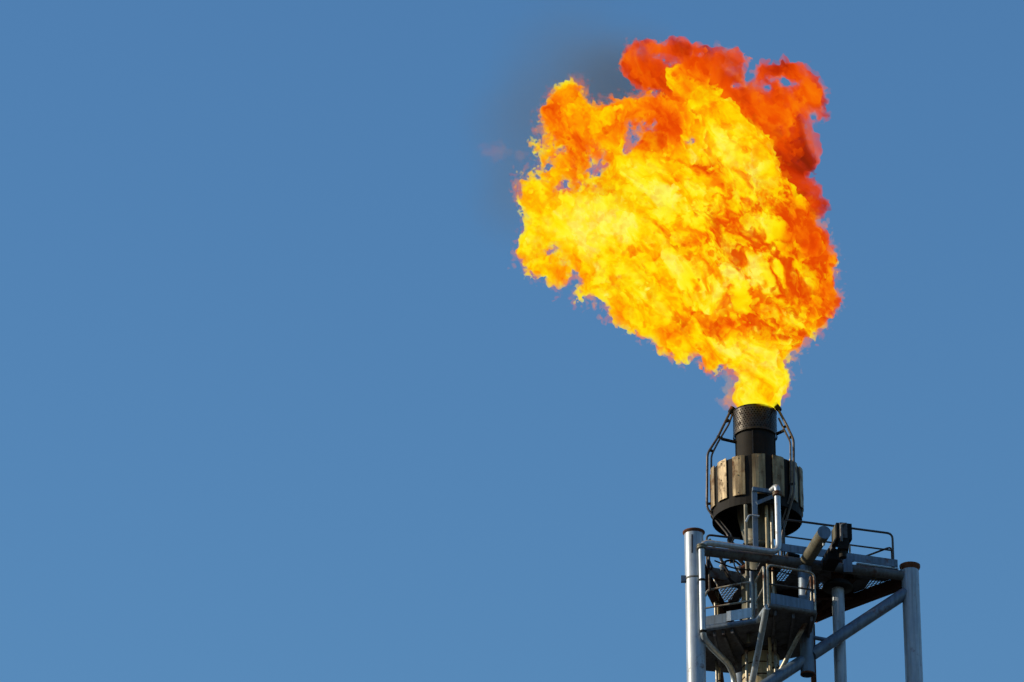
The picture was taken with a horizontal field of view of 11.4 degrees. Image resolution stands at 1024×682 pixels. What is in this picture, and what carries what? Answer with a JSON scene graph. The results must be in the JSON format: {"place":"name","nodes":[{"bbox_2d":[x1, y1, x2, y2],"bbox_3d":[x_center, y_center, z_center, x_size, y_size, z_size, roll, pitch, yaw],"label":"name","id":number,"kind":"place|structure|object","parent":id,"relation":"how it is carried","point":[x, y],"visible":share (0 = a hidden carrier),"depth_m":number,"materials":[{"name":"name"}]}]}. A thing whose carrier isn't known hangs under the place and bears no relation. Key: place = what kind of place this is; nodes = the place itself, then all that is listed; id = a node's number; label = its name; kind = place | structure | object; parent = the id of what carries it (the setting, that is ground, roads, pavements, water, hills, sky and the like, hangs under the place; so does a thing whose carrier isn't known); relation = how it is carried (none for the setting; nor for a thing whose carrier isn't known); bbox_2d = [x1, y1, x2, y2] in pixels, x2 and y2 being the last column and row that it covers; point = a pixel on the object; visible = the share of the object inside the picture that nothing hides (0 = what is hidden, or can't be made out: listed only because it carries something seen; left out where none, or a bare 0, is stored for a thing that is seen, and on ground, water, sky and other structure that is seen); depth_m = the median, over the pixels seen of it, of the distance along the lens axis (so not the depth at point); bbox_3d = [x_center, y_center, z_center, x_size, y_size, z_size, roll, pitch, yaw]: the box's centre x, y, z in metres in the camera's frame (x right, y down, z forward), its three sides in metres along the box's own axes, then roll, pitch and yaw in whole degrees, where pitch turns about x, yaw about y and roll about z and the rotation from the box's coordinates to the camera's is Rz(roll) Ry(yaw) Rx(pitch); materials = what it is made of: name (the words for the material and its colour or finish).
{"place":"outdoors","nodes":[
{"label":"outdoors","id":0,"kind":"place"},
{"bbox_2d":[0,0,1023,681],"label":"sky","id":1,"kind":"structure","parent":0,"point":[340,340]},
{"label":"ground","id":2,"kind":"structure","parent":0,"visible":0},
{"bbox_2d":[710,403,803,681],"bbox_3d":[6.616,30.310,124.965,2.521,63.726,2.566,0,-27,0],"label":"flare burner","id":3,"kind":"object","parent":2,"relation":"on","point":[755,461],"visible":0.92,"depth_m":137.66,"materials":[{"name":"metal"}]},
{"bbox_2d":[706,406,735,562],"bbox_3d":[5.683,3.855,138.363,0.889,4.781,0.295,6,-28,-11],"label":"pilot burner","id":4,"kind":"object","parent":3,"relation":"attached to","point":[730,412],"visible":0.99,"depth_m":138.74,"materials":[{"name":"metal"}]},
{"bbox_2d":[772,402,794,554],"bbox_3d":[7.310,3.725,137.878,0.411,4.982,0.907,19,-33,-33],"label":"pilot burner","id":5,"kind":"object","parent":3,"relation":"attached to","point":[776,406],"visible":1,"depth_m":137.77,"materials":[{"name":"metal"}]},
{"bbox_2d":[681,527,922,681],"bbox_3d":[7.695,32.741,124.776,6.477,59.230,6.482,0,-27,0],"label":"derrick","id":6,"kind":"object","parent":2,"relation":"on","point":[902,584],"visible":0.82,"depth_m":135.71,"materials":[{"name":"paint"}]},
{"bbox_2d":[697,484,781,681],"bbox_3d":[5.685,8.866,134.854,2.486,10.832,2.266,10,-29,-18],"label":"steam pipe","id":7,"kind":"object","parent":6,"relation":"attached to","point":[775,491],"visible":1,"depth_m":135.35,"materials":[{"name":"metal"}]},
{"bbox_2d":[714,560,795,575],"bbox_3d":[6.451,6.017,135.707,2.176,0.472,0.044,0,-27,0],"label":"cable","id":8,"kind":"object","parent":6,"relation":"attached to","point":[754,570],"visible":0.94,"depth_m":135.66,"materials":[{"name":"metal"}]},
{"bbox_2d":[745,487,773,546],"bbox_3d":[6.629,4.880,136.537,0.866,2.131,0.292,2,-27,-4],"label":"pipe bracket","id":9,"kind":"object","parent":6,"relation":"attached to","point":[755,504],"visible":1,"depth_m":136.73,"materials":[{"name":"grey metal"}]},
{"bbox_2d":[705,564,816,681],"bbox_3d":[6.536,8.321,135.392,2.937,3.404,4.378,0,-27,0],"label":"platform","id":10,"kind":"structure","parent":6,"relation":"attached to","point":[786,622],"depth_m":134.79,"materials":[{"name":"grey paint"}]},
{"bbox_2d":[707,557,711,591],"bbox_3d":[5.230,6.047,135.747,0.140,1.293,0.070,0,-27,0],"label":"gas pipe","id":11,"kind":"object","parent":10,"relation":"attached to","point":[709,578],"visible":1,"depth_m":135.64,"materials":[{"name":"metal"}]},
{"bbox_2d":[713,579,717,681],"bbox_3d":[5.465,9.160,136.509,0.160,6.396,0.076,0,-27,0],"label":"gas pipe","id":12,"kind":"object","parent":10,"relation":"attached to","point":[716,662],"visible":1,"depth_m":136.76,"materials":[{"name":"metal"}]},
{"bbox_2d":[716,584,721,681],"bbox_3d":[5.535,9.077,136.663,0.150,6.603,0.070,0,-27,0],"label":"gas pipe","id":13,"kind":"object","parent":10,"relation":"attached to","point":[719,677],"visible":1,"depth_m":137.17,"materials":[{"name":"beige metal"}]},
{"bbox_2d":[719,537,749,588],"bbox_3d":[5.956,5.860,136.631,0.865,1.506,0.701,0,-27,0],"label":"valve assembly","id":14,"kind":"object","parent":10,"relation":"on","point":[741,565],"visible":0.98,"depth_m":136.70,"materials":[{"name":"metal"}]},
{"bbox_2d":[731,539,739,574],"bbox_3d":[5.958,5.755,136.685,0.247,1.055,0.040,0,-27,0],"label":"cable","id":15,"kind":"object","parent":14,"relation":"attached to","point":[734,561],"visible":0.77,"depth_m":136.58,"materials":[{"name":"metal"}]},
{"bbox_2d":[743,504,750,642],"bbox_3d":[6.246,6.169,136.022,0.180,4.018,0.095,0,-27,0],"label":"gas pipe","id":16,"kind":"object","parent":10,"relation":"attached to","point":[746,562],"visible":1,"depth_m":136.07,"materials":[{"name":"grey metal"}]},
{"bbox_2d":[745,650,748,681],"bbox_3d":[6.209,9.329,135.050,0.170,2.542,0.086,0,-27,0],"label":"gas pipe","id":17,"kind":"object","parent":10,"relation":"attached to","point":[746,668],"visible":1,"depth_m":135.36,"materials":[{"name":"metal"}]},
{"bbox_2d":[749,571,754,618],"bbox_3d":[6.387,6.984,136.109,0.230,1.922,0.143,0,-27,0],"label":"gas pipe","id":18,"kind":"object","parent":10,"relation":"attached to","point":[751,577],"visible":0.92,"depth_m":136.29,"materials":[{"name":"grey metal"}]},
{"bbox_2d":[767,652,768,676],"bbox_3d":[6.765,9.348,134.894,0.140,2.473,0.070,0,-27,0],"label":"gas pipe","id":19,"kind":"object","parent":10,"relation":"attached to","point":[767,666],"visible":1,"depth_m":135.25,"materials":[{"name":"metal"}]},
{"bbox_2d":[765,505,771,674],"bbox_3d":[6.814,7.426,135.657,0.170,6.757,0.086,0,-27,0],"label":"gas pipe","id":20,"kind":"object","parent":10,"relation":"attached to","point":[767,546],"visible":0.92,"depth_m":136.26,"materials":[{"name":"grey metal"}]},
{"bbox_2d":[770,504,778,671],"bbox_3d":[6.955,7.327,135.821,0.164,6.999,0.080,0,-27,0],"label":"gas pipe","id":21,"kind":"object","parent":10,"relation":"attached to","point":[775,667],"visible":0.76,"depth_m":136.37,"materials":[{"name":"metal"}]},
{"bbox_2d":[705,519,898,622],"bbox_3d":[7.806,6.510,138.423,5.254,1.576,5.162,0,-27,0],"label":"platform","id":22,"kind":"structure","parent":6,"relation":"on","point":[823,598],"depth_m":137.22,"materials":[{"name":"metal"}]},
{"bbox_2d":[795,526,830,572],"bbox_3d":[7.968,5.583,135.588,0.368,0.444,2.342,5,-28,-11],"label":"stub pipe","id":23,"kind":"object","parent":6,"relation":"attached to","point":[816,545],"visible":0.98,"depth_m":135.06,"materials":[{"name":"grey metal"}]},
{"bbox_2d":[821,522,851,570],"bbox_3d":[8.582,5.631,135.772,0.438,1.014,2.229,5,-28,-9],"label":"trolley beam","id":24,"kind":"structure","parent":6,"relation":"on","point":[841,534],"depth_m":135.09,"materials":[{"name":"metal"}]},
{"bbox_2d":[823,560,852,681],"bbox_3d":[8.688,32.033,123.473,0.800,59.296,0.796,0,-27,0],"label":"flanged pipe","id":25,"kind":"object","parent":2,"relation":"on","point":[837,586],"visible":0.79,"depth_m":136.10,"materials":[{"name":"metal"}]}
]}

